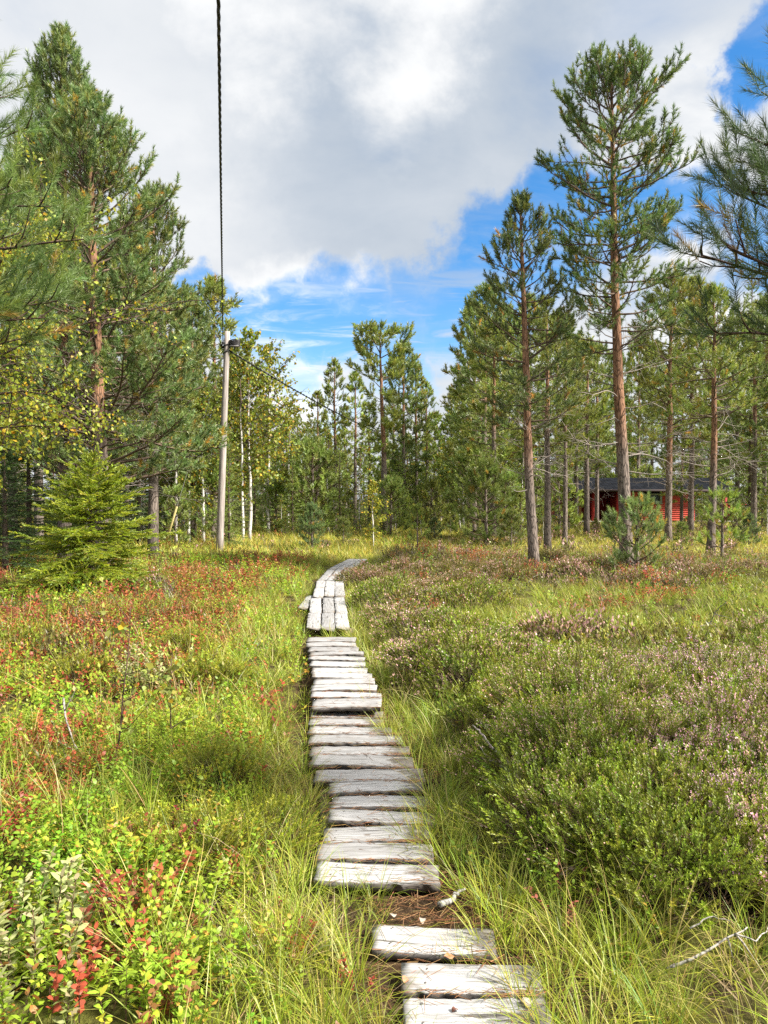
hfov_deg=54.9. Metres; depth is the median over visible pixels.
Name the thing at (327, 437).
pine tree
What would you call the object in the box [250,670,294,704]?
sedge tussock
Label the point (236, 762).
heather shrub
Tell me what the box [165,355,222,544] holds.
stay wire
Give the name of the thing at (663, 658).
heather shrub
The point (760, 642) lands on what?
heather shrub
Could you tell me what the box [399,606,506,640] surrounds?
heather shrub
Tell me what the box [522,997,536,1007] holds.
fallen leaf
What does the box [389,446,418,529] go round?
spruce tree
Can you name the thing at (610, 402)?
pine tree
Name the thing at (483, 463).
young pine
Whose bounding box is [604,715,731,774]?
heather shrub
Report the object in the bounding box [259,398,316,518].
birch tree
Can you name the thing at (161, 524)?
birch sapling
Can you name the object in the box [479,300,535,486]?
pine tree
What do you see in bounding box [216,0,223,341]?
power cable
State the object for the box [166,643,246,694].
heather shrub
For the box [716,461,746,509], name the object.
young pine
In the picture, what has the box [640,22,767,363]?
pine tree
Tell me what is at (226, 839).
heather shrub
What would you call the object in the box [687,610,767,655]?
heather shrub
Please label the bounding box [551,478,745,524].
cabin
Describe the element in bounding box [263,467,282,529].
spruce tree
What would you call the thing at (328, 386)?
pine tree
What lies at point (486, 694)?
heather shrub
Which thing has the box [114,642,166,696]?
willow shrub
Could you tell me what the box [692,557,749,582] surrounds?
heather shrub
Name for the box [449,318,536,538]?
pine tree
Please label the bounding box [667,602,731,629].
dead branch
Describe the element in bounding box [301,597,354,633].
boardwalk section
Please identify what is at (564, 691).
heather shrub
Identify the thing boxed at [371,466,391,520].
young pine
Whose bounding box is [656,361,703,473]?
pine tree
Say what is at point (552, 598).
sedge tussock
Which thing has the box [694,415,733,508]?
pine tree
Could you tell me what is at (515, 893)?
sedge tussock
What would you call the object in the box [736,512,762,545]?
young pine
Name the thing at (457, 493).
birch sapling
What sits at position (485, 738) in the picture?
dead branch
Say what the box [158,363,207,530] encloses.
pine tree
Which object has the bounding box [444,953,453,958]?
fallen leaf
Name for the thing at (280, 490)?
young pine
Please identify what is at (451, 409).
pine tree
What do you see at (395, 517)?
birch sapling
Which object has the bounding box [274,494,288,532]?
birch sapling
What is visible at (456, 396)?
pine tree
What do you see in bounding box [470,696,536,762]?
heather shrub
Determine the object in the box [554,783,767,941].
heather shrub
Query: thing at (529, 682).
heather shrub
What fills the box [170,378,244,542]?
birch tree
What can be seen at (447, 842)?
sedge tussock
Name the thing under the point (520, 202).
pine tree
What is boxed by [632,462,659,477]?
young pine
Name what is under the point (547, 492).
pine tree
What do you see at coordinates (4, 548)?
spruce tree
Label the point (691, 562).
heather shrub
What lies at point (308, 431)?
pine tree
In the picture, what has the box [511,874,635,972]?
sedge tussock
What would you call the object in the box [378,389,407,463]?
pine tree
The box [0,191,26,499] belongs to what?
pine tree
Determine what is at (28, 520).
spruce tree
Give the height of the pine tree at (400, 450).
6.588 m
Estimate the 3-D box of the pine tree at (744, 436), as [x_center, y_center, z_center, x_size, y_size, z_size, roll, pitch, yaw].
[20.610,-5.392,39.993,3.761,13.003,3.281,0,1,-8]
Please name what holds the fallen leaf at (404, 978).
on the boardwalk section at (453, 975)
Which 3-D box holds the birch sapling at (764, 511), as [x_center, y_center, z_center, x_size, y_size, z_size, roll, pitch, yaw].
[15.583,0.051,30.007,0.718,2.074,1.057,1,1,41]
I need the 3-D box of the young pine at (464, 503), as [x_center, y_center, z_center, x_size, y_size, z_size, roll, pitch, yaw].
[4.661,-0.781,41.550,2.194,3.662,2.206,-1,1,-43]
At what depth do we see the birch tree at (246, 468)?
33.77 m
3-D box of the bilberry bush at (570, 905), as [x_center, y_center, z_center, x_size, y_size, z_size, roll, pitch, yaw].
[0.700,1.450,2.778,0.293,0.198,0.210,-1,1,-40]
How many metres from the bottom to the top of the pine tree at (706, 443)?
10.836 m
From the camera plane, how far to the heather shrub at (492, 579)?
12.47 m
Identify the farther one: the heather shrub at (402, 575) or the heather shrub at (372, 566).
the heather shrub at (372, 566)
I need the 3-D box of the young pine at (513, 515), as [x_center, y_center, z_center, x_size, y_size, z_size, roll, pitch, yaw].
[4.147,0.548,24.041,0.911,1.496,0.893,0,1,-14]
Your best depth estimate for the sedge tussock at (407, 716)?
5.33 m
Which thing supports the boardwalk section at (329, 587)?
on the ground at (90, 1012)
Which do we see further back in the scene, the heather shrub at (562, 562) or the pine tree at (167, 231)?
the pine tree at (167, 231)
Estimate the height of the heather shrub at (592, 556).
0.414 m
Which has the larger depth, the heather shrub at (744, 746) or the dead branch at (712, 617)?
the dead branch at (712, 617)
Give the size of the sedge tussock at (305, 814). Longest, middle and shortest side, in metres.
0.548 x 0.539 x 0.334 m
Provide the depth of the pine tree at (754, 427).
29.82 m
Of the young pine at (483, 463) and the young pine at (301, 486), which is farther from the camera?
the young pine at (301, 486)
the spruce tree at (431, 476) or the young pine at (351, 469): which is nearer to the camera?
the spruce tree at (431, 476)
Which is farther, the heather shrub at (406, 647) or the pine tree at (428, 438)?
the pine tree at (428, 438)
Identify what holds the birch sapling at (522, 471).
on the ground at (90, 1012)
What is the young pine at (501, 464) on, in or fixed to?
on the ground at (90, 1012)
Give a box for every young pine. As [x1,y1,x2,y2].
[0,459,48,537]
[158,482,195,544]
[181,454,239,540]
[211,513,233,544]
[245,466,279,519]
[255,480,291,533]
[278,516,292,535]
[283,434,348,532]
[283,467,320,530]
[295,501,328,548]
[298,477,334,529]
[319,448,357,519]
[333,516,352,543]
[341,490,361,521]
[369,473,412,536]
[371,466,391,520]
[375,454,418,523]
[388,475,413,528]
[400,479,423,523]
[407,503,430,549]
[413,476,451,530]
[426,517,443,540]
[430,466,468,525]
[440,443,503,536]
[441,503,459,533]
[450,468,470,522]
[454,451,514,546]
[466,458,520,515]
[478,491,503,528]
[480,465,525,539]
[498,507,525,548]
[502,487,537,541]
[515,450,543,518]
[521,466,561,534]
[537,460,543,507]
[539,460,583,527]
[560,500,578,530]
[590,517,598,526]
[598,488,667,567]
[599,467,611,477]
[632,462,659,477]
[672,520,690,547]
[685,453,709,518]
[692,485,751,559]
[694,503,707,525]
[708,471,734,514]
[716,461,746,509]
[726,501,745,532]
[733,453,767,503]
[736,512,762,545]
[742,482,767,526]
[746,470,767,521]
[760,480,767,524]
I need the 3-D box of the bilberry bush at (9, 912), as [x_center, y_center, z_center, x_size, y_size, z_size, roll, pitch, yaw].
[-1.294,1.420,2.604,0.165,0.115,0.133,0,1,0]
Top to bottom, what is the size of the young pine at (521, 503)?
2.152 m
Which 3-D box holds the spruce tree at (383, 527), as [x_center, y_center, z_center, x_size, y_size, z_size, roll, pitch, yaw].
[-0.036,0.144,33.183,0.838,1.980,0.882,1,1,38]
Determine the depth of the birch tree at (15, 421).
7.62 m
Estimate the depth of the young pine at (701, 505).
39.98 m
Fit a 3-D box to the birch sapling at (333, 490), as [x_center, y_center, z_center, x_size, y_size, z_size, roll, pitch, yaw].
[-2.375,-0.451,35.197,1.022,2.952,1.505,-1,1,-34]
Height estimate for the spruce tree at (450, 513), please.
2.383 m
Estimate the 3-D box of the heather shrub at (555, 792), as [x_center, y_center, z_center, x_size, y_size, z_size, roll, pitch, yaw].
[0.934,1.260,3.012,1.005,0.454,0.949,1,1,33]
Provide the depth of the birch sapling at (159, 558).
14.08 m
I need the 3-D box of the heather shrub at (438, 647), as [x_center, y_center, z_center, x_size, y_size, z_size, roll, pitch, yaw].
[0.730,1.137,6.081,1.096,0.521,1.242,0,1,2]
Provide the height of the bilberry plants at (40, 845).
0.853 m
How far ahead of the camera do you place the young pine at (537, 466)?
53.89 m
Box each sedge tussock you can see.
[233,914,421,1023]
[245,722,325,782]
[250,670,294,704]
[253,870,464,1023]
[254,843,371,940]
[257,785,349,840]
[332,622,371,643]
[372,662,404,683]
[390,796,485,879]
[393,756,481,820]
[397,697,435,722]
[462,838,587,934]
[490,919,636,1023]
[500,874,724,1023]
[505,940,692,1023]
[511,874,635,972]
[530,582,577,606]
[574,578,607,598]
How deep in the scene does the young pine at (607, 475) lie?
58.23 m
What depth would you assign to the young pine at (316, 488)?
32.60 m
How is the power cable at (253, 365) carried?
attached to the utility pole
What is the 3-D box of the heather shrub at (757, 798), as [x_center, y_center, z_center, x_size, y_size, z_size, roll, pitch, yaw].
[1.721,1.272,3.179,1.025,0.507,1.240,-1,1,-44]
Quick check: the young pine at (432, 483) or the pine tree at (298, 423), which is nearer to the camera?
the young pine at (432, 483)
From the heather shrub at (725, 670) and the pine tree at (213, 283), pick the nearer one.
the heather shrub at (725, 670)
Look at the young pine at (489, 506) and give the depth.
30.19 m
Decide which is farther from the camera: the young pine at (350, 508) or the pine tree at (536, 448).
the pine tree at (536, 448)
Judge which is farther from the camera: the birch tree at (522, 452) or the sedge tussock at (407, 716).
the birch tree at (522, 452)
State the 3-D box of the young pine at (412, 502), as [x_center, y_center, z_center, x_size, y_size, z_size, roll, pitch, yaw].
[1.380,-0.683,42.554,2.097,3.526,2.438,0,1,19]
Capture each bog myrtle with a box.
[0,845,96,953]
[0,873,91,1023]
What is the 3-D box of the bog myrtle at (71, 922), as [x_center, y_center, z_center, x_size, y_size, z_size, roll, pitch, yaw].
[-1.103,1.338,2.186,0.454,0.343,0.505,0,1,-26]
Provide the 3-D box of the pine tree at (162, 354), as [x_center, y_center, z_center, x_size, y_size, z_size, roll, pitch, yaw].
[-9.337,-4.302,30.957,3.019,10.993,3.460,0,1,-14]
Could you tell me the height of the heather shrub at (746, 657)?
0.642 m
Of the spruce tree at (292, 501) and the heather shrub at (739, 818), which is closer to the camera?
the heather shrub at (739, 818)
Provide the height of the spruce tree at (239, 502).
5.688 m
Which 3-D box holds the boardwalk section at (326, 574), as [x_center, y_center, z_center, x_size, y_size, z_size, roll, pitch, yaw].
[-0.970,1.310,14.758,0.666,0.144,2.311,0,1,0]
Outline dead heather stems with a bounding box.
[0,540,767,969]
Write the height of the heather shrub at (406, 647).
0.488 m
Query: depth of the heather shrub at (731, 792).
3.10 m
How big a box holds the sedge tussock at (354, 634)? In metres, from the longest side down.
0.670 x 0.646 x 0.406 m
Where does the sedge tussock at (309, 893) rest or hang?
on the ground at (90, 1012)
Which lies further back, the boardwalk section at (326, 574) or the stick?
the boardwalk section at (326, 574)
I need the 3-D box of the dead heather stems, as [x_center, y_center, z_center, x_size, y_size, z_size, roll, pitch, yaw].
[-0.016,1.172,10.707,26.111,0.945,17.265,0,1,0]
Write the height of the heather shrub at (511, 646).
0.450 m
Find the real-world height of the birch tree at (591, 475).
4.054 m
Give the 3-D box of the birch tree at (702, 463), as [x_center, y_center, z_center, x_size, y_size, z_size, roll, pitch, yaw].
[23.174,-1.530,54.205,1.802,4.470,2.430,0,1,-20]
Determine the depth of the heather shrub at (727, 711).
3.80 m
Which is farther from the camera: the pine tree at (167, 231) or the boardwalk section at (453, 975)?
the pine tree at (167, 231)
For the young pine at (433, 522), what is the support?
on the ground at (90, 1012)
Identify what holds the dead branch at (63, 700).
on the ground at (90, 1012)
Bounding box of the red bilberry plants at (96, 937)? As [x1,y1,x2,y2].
[0,527,763,1023]
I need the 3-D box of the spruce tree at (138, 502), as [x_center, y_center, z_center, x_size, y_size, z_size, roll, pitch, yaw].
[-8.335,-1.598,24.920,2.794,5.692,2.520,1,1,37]
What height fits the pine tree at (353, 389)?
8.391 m
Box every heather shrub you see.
[13,619,63,642]
[43,644,113,685]
[115,787,280,905]
[144,622,221,654]
[149,728,274,800]
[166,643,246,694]
[197,652,264,690]
[211,787,330,858]
[328,560,382,586]
[344,573,424,609]
[351,563,383,579]
[351,567,401,586]
[352,599,423,625]
[367,599,465,645]
[370,623,473,683]
[376,565,419,589]
[382,555,424,572]
[390,581,452,607]
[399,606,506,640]
[404,578,439,592]
[404,630,516,701]
[406,556,457,575]
[408,616,529,684]
[421,573,517,613]
[423,565,489,593]
[442,555,487,571]
[444,673,761,827]
[447,738,665,858]
[448,622,535,649]
[452,631,594,675]
[455,571,505,585]
[457,639,724,760]
[458,675,514,721]
[459,644,618,723]
[467,672,679,805]
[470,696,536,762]
[474,552,537,583]
[491,658,613,710]
[493,655,664,747]
[495,635,607,679]
[507,743,744,910]
[533,735,767,927]
[539,545,569,559]
[540,727,683,803]
[546,555,587,573]
[553,675,748,759]
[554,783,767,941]
[575,735,746,879]
[581,553,614,564]
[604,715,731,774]
[606,686,767,855]
[607,628,765,702]
[621,758,767,891]
[637,660,767,778]
[647,575,692,589]
[649,690,767,769]
[652,650,760,720]
[653,637,767,703]
[671,558,703,575]
[673,762,767,881]
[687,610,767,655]
[691,655,767,696]
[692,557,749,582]
[702,609,767,642]
[702,789,767,887]
[705,788,767,904]
[716,628,767,653]
[726,556,767,571]
[727,630,767,663]
[728,636,767,676]
[737,736,764,775]
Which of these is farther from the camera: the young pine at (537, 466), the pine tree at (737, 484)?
the young pine at (537, 466)
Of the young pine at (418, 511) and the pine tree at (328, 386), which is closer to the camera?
the young pine at (418, 511)
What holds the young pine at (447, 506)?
on the ground at (90, 1012)
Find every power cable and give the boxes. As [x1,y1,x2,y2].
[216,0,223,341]
[230,351,398,440]
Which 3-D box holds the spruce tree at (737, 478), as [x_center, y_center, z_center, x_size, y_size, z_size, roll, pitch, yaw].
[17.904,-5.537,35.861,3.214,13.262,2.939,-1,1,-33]
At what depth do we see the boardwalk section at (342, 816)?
3.71 m
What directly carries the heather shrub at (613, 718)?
on the ground at (90, 1012)
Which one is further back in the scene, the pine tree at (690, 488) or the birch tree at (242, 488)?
the pine tree at (690, 488)
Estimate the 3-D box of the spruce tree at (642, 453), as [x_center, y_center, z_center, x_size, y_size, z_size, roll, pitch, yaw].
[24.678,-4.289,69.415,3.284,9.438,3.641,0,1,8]
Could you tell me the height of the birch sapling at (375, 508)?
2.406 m
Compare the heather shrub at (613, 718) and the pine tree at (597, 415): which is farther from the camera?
the pine tree at (597, 415)
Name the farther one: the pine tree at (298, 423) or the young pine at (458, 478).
the pine tree at (298, 423)
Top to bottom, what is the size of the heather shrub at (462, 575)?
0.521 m
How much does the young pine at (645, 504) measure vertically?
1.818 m
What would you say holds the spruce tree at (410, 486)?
on the ground at (90, 1012)
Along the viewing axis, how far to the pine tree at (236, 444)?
39.90 m
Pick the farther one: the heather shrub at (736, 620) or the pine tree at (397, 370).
the pine tree at (397, 370)
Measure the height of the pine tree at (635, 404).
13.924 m
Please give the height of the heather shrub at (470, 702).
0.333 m
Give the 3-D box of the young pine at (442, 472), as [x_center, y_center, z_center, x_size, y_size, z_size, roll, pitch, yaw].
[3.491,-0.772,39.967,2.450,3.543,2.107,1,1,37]
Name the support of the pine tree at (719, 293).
on the ground at (90, 1012)
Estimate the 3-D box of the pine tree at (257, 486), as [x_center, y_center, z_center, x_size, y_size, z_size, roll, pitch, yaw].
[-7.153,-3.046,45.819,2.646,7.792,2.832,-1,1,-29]
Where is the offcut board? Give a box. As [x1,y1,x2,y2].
[298,595,312,610]
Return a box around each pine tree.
[0,19,128,349]
[0,20,152,558]
[0,79,230,563]
[0,131,90,548]
[0,162,70,552]
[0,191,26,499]
[0,296,26,535]
[54,212,117,527]
[74,272,119,493]
[82,216,167,539]
[84,177,209,559]
[136,280,186,529]
[158,292,229,538]
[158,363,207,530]
[181,272,254,529]
[216,370,256,523]
[247,404,280,518]
[251,394,273,500]
[262,433,296,505]
[284,433,308,507]
[286,415,304,522]
[295,421,315,502]
[301,389,333,497]
[314,357,352,528]
[321,426,340,485]
[335,370,374,529]
[337,411,353,517]
[344,319,415,532]
[350,404,380,524]
[357,449,367,508]
[366,438,391,486]
[378,339,431,526]
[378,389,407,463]
[398,433,419,477]
[399,365,436,527]
[409,381,442,524]
[414,411,451,514]
[432,413,459,520]
[437,298,502,531]
[439,377,477,521]
[447,281,518,521]
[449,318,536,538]
[454,353,498,525]
[460,186,589,566]
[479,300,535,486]
[498,290,557,483]
[509,294,589,549]
[532,314,579,523]
[532,411,552,512]
[533,33,706,566]
[533,311,602,546]
[551,336,606,527]
[561,335,612,534]
[578,340,616,521]
[594,351,637,477]
[623,341,663,477]
[625,268,729,542]
[628,340,674,469]
[630,419,644,474]
[635,280,767,553]
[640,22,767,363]
[648,273,729,532]
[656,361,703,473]
[660,425,704,521]
[684,401,710,514]
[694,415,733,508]
[695,335,743,513]
[706,312,767,527]
[717,311,767,535]
[733,291,767,528]
[745,295,767,448]
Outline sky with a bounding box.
[0,0,767,499]
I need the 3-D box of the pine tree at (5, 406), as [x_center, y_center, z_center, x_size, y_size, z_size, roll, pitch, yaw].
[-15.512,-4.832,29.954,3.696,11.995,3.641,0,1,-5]
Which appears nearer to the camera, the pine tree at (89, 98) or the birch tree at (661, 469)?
the pine tree at (89, 98)
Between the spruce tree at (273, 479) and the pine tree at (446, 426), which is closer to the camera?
the spruce tree at (273, 479)
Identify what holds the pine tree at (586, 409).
on the ground at (90, 1012)
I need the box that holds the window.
[638,493,662,503]
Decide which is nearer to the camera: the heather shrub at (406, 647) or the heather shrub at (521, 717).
the heather shrub at (521, 717)
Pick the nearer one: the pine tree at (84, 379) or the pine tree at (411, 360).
the pine tree at (84, 379)
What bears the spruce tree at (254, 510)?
on the ground at (90, 1012)
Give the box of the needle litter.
[268,636,646,1023]
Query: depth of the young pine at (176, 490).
23.98 m
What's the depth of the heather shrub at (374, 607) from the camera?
9.25 m
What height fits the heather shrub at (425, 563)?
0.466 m
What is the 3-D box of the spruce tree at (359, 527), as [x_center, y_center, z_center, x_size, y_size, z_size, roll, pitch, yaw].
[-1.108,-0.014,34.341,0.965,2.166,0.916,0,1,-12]
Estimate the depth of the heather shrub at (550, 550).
16.42 m
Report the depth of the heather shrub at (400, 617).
7.93 m
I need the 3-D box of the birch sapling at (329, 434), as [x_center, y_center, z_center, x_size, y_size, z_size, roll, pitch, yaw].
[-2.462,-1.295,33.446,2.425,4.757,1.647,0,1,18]
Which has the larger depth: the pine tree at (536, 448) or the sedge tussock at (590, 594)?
the pine tree at (536, 448)
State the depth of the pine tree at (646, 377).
26.70 m
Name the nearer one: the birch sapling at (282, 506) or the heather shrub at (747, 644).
the heather shrub at (747, 644)
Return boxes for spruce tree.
[0,383,57,560]
[0,406,46,565]
[0,448,50,576]
[0,448,183,598]
[9,386,111,553]
[73,365,147,545]
[118,391,173,544]
[145,457,200,537]
[196,417,232,529]
[205,441,255,548]
[225,456,252,521]
[225,475,247,525]
[238,443,270,527]
[259,461,289,526]
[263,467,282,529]
[279,457,303,534]
[296,490,309,538]
[321,441,360,537]
[352,490,366,532]
[357,498,370,538]
[358,433,377,510]
[379,495,388,531]
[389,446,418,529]
[406,453,428,524]
[411,452,440,526]
[442,488,458,530]
[629,445,643,476]
[635,421,656,476]
[718,263,767,525]
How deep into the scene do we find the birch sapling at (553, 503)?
29.00 m
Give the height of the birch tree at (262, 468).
8.307 m
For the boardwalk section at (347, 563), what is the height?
0.142 m
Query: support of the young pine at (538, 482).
on the ground at (90, 1012)
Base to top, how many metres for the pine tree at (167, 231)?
9.956 m
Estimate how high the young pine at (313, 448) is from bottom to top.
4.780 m
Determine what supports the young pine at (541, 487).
on the ground at (90, 1012)
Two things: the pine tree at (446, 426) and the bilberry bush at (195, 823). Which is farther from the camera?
the pine tree at (446, 426)
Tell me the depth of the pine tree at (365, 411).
40.92 m
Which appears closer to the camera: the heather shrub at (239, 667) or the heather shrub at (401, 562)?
the heather shrub at (239, 667)
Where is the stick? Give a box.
[437,888,465,907]
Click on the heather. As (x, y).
(576, 625)
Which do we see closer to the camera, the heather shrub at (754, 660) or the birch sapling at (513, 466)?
the heather shrub at (754, 660)
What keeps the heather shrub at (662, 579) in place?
on the ground at (90, 1012)
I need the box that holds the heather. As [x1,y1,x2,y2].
[0,519,767,923]
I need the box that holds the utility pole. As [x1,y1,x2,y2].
[216,331,239,550]
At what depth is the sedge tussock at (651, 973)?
2.41 m
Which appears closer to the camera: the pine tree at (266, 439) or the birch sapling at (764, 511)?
the birch sapling at (764, 511)
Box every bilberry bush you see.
[6,891,41,927]
[155,804,199,865]
[245,897,302,947]
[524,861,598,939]
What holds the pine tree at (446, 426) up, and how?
on the ground at (90, 1012)
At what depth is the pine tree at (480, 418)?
38.90 m
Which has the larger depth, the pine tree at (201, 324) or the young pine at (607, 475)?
the young pine at (607, 475)
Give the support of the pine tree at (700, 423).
on the ground at (90, 1012)
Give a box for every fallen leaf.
[402,976,408,982]
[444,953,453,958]
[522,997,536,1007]
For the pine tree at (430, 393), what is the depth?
41.87 m
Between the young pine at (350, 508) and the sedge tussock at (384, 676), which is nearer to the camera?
the sedge tussock at (384, 676)
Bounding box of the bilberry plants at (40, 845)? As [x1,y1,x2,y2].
[0,525,767,1023]
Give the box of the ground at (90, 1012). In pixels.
[0,500,767,1023]
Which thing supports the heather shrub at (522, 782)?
on the ground at (90, 1012)
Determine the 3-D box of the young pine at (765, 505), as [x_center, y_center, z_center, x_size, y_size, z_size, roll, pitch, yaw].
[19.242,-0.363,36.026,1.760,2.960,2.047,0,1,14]
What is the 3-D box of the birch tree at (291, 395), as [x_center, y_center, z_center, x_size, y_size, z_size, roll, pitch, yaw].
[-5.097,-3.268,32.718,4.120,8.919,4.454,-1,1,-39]
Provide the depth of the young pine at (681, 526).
23.98 m
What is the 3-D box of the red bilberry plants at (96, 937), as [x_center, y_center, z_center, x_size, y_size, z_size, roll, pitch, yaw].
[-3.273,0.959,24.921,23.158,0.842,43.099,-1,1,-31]
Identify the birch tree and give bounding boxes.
[0,126,234,490]
[88,343,177,539]
[141,372,219,539]
[147,365,236,542]
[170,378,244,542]
[196,391,267,524]
[204,325,307,539]
[204,354,293,540]
[217,337,314,532]
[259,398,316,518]
[407,437,445,503]
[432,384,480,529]
[507,414,543,485]
[589,469,604,477]
[629,459,636,477]
[648,458,665,477]
[694,462,709,506]
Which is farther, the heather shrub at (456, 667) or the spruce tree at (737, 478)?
the spruce tree at (737, 478)
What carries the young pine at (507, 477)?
on the ground at (90, 1012)
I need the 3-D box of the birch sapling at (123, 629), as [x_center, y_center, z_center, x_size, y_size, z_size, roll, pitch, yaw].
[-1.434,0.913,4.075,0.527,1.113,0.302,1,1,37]
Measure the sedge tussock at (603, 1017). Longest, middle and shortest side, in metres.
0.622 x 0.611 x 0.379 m
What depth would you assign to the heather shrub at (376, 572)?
13.20 m
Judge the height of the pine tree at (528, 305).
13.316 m
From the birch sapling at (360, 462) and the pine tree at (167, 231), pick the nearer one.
the pine tree at (167, 231)
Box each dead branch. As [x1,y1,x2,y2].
[62,688,77,749]
[472,725,518,775]
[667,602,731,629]
[667,916,767,974]
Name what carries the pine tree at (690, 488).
on the ground at (90, 1012)
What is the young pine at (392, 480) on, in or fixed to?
on the ground at (90, 1012)
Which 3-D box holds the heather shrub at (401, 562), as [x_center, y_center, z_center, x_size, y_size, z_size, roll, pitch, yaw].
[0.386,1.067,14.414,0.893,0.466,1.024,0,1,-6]
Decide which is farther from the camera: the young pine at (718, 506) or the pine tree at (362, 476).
the pine tree at (362, 476)
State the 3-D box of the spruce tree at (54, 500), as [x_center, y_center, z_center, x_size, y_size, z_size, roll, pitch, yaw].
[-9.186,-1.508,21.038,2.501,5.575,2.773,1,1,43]
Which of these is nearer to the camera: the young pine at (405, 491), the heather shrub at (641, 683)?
the heather shrub at (641, 683)
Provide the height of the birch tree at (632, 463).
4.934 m
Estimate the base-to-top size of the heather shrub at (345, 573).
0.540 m
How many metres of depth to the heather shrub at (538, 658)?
5.06 m
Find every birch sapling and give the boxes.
[99,577,171,763]
[150,651,197,746]
[151,548,166,571]
[158,465,173,529]
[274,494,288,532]
[301,431,352,531]
[320,472,341,527]
[343,445,380,525]
[360,480,391,545]
[392,503,401,528]
[407,483,431,534]
[439,461,467,526]
[507,464,525,533]
[510,436,539,535]
[537,483,561,538]
[537,507,551,541]
[758,488,767,535]
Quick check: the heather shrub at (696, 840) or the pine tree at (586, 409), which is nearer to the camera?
the heather shrub at (696, 840)
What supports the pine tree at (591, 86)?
on the ground at (90, 1012)
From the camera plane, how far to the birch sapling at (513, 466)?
29.92 m
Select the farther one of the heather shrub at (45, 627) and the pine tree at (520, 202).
the pine tree at (520, 202)
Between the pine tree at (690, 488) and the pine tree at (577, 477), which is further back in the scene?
the pine tree at (577, 477)
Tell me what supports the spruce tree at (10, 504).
on the ground at (90, 1012)
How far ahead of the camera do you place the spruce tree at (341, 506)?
29.86 m
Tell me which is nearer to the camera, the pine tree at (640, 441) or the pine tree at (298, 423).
the pine tree at (298, 423)
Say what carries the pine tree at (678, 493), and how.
on the ground at (90, 1012)
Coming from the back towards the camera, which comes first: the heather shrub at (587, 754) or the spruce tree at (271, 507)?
the spruce tree at (271, 507)
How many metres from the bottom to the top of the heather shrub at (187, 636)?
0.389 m
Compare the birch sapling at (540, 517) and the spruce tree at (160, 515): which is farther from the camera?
the spruce tree at (160, 515)
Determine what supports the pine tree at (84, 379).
on the ground at (90, 1012)
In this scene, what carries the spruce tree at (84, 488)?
on the ground at (90, 1012)
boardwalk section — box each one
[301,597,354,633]
[305,637,381,714]
[307,711,440,893]
[312,580,347,601]
[314,569,348,583]
[329,559,366,569]
[372,924,552,1023]
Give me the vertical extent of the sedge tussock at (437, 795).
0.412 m
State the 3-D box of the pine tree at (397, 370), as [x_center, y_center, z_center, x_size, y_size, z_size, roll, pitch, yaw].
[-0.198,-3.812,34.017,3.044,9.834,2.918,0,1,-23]
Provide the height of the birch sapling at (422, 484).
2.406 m
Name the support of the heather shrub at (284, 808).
on the ground at (90, 1012)
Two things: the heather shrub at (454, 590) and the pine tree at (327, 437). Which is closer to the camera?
the heather shrub at (454, 590)
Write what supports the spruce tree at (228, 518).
on the ground at (90, 1012)
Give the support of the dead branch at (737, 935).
on the ground at (90, 1012)
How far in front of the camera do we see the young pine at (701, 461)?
55.18 m
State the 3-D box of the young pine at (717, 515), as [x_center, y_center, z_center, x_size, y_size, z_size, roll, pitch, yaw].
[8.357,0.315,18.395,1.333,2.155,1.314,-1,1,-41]
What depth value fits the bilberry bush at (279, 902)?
2.60 m
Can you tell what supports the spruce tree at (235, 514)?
on the ground at (90, 1012)
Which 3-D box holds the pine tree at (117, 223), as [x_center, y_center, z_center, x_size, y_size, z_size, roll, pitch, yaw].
[-8.961,-4.630,25.890,2.992,11.683,3.201,0,1,22]
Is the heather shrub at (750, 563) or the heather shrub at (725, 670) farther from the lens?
the heather shrub at (750, 563)
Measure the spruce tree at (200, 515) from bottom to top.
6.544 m
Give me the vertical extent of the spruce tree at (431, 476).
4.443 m
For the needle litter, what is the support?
on the ground at (90, 1012)
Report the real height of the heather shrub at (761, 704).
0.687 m
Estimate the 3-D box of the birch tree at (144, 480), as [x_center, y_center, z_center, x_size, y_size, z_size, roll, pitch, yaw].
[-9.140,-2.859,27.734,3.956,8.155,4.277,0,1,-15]
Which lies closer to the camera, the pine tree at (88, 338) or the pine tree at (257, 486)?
the pine tree at (88, 338)
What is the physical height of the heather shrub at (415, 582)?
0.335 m
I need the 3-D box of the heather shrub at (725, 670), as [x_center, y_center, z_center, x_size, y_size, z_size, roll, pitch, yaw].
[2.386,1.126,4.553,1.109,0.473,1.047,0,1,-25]
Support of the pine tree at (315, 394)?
on the ground at (90, 1012)
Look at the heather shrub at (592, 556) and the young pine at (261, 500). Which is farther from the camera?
the young pine at (261, 500)
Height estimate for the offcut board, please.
0.045 m
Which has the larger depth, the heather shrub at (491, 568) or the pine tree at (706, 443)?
the pine tree at (706, 443)
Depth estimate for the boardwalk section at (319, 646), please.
6.13 m
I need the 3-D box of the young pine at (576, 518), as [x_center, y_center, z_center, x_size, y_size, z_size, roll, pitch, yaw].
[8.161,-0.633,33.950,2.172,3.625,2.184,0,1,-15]
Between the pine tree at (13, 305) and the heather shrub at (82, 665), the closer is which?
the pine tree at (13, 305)
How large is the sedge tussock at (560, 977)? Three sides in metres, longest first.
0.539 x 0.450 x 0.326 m
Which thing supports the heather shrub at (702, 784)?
on the ground at (90, 1012)
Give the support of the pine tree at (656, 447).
on the ground at (90, 1012)
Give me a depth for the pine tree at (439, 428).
46.59 m

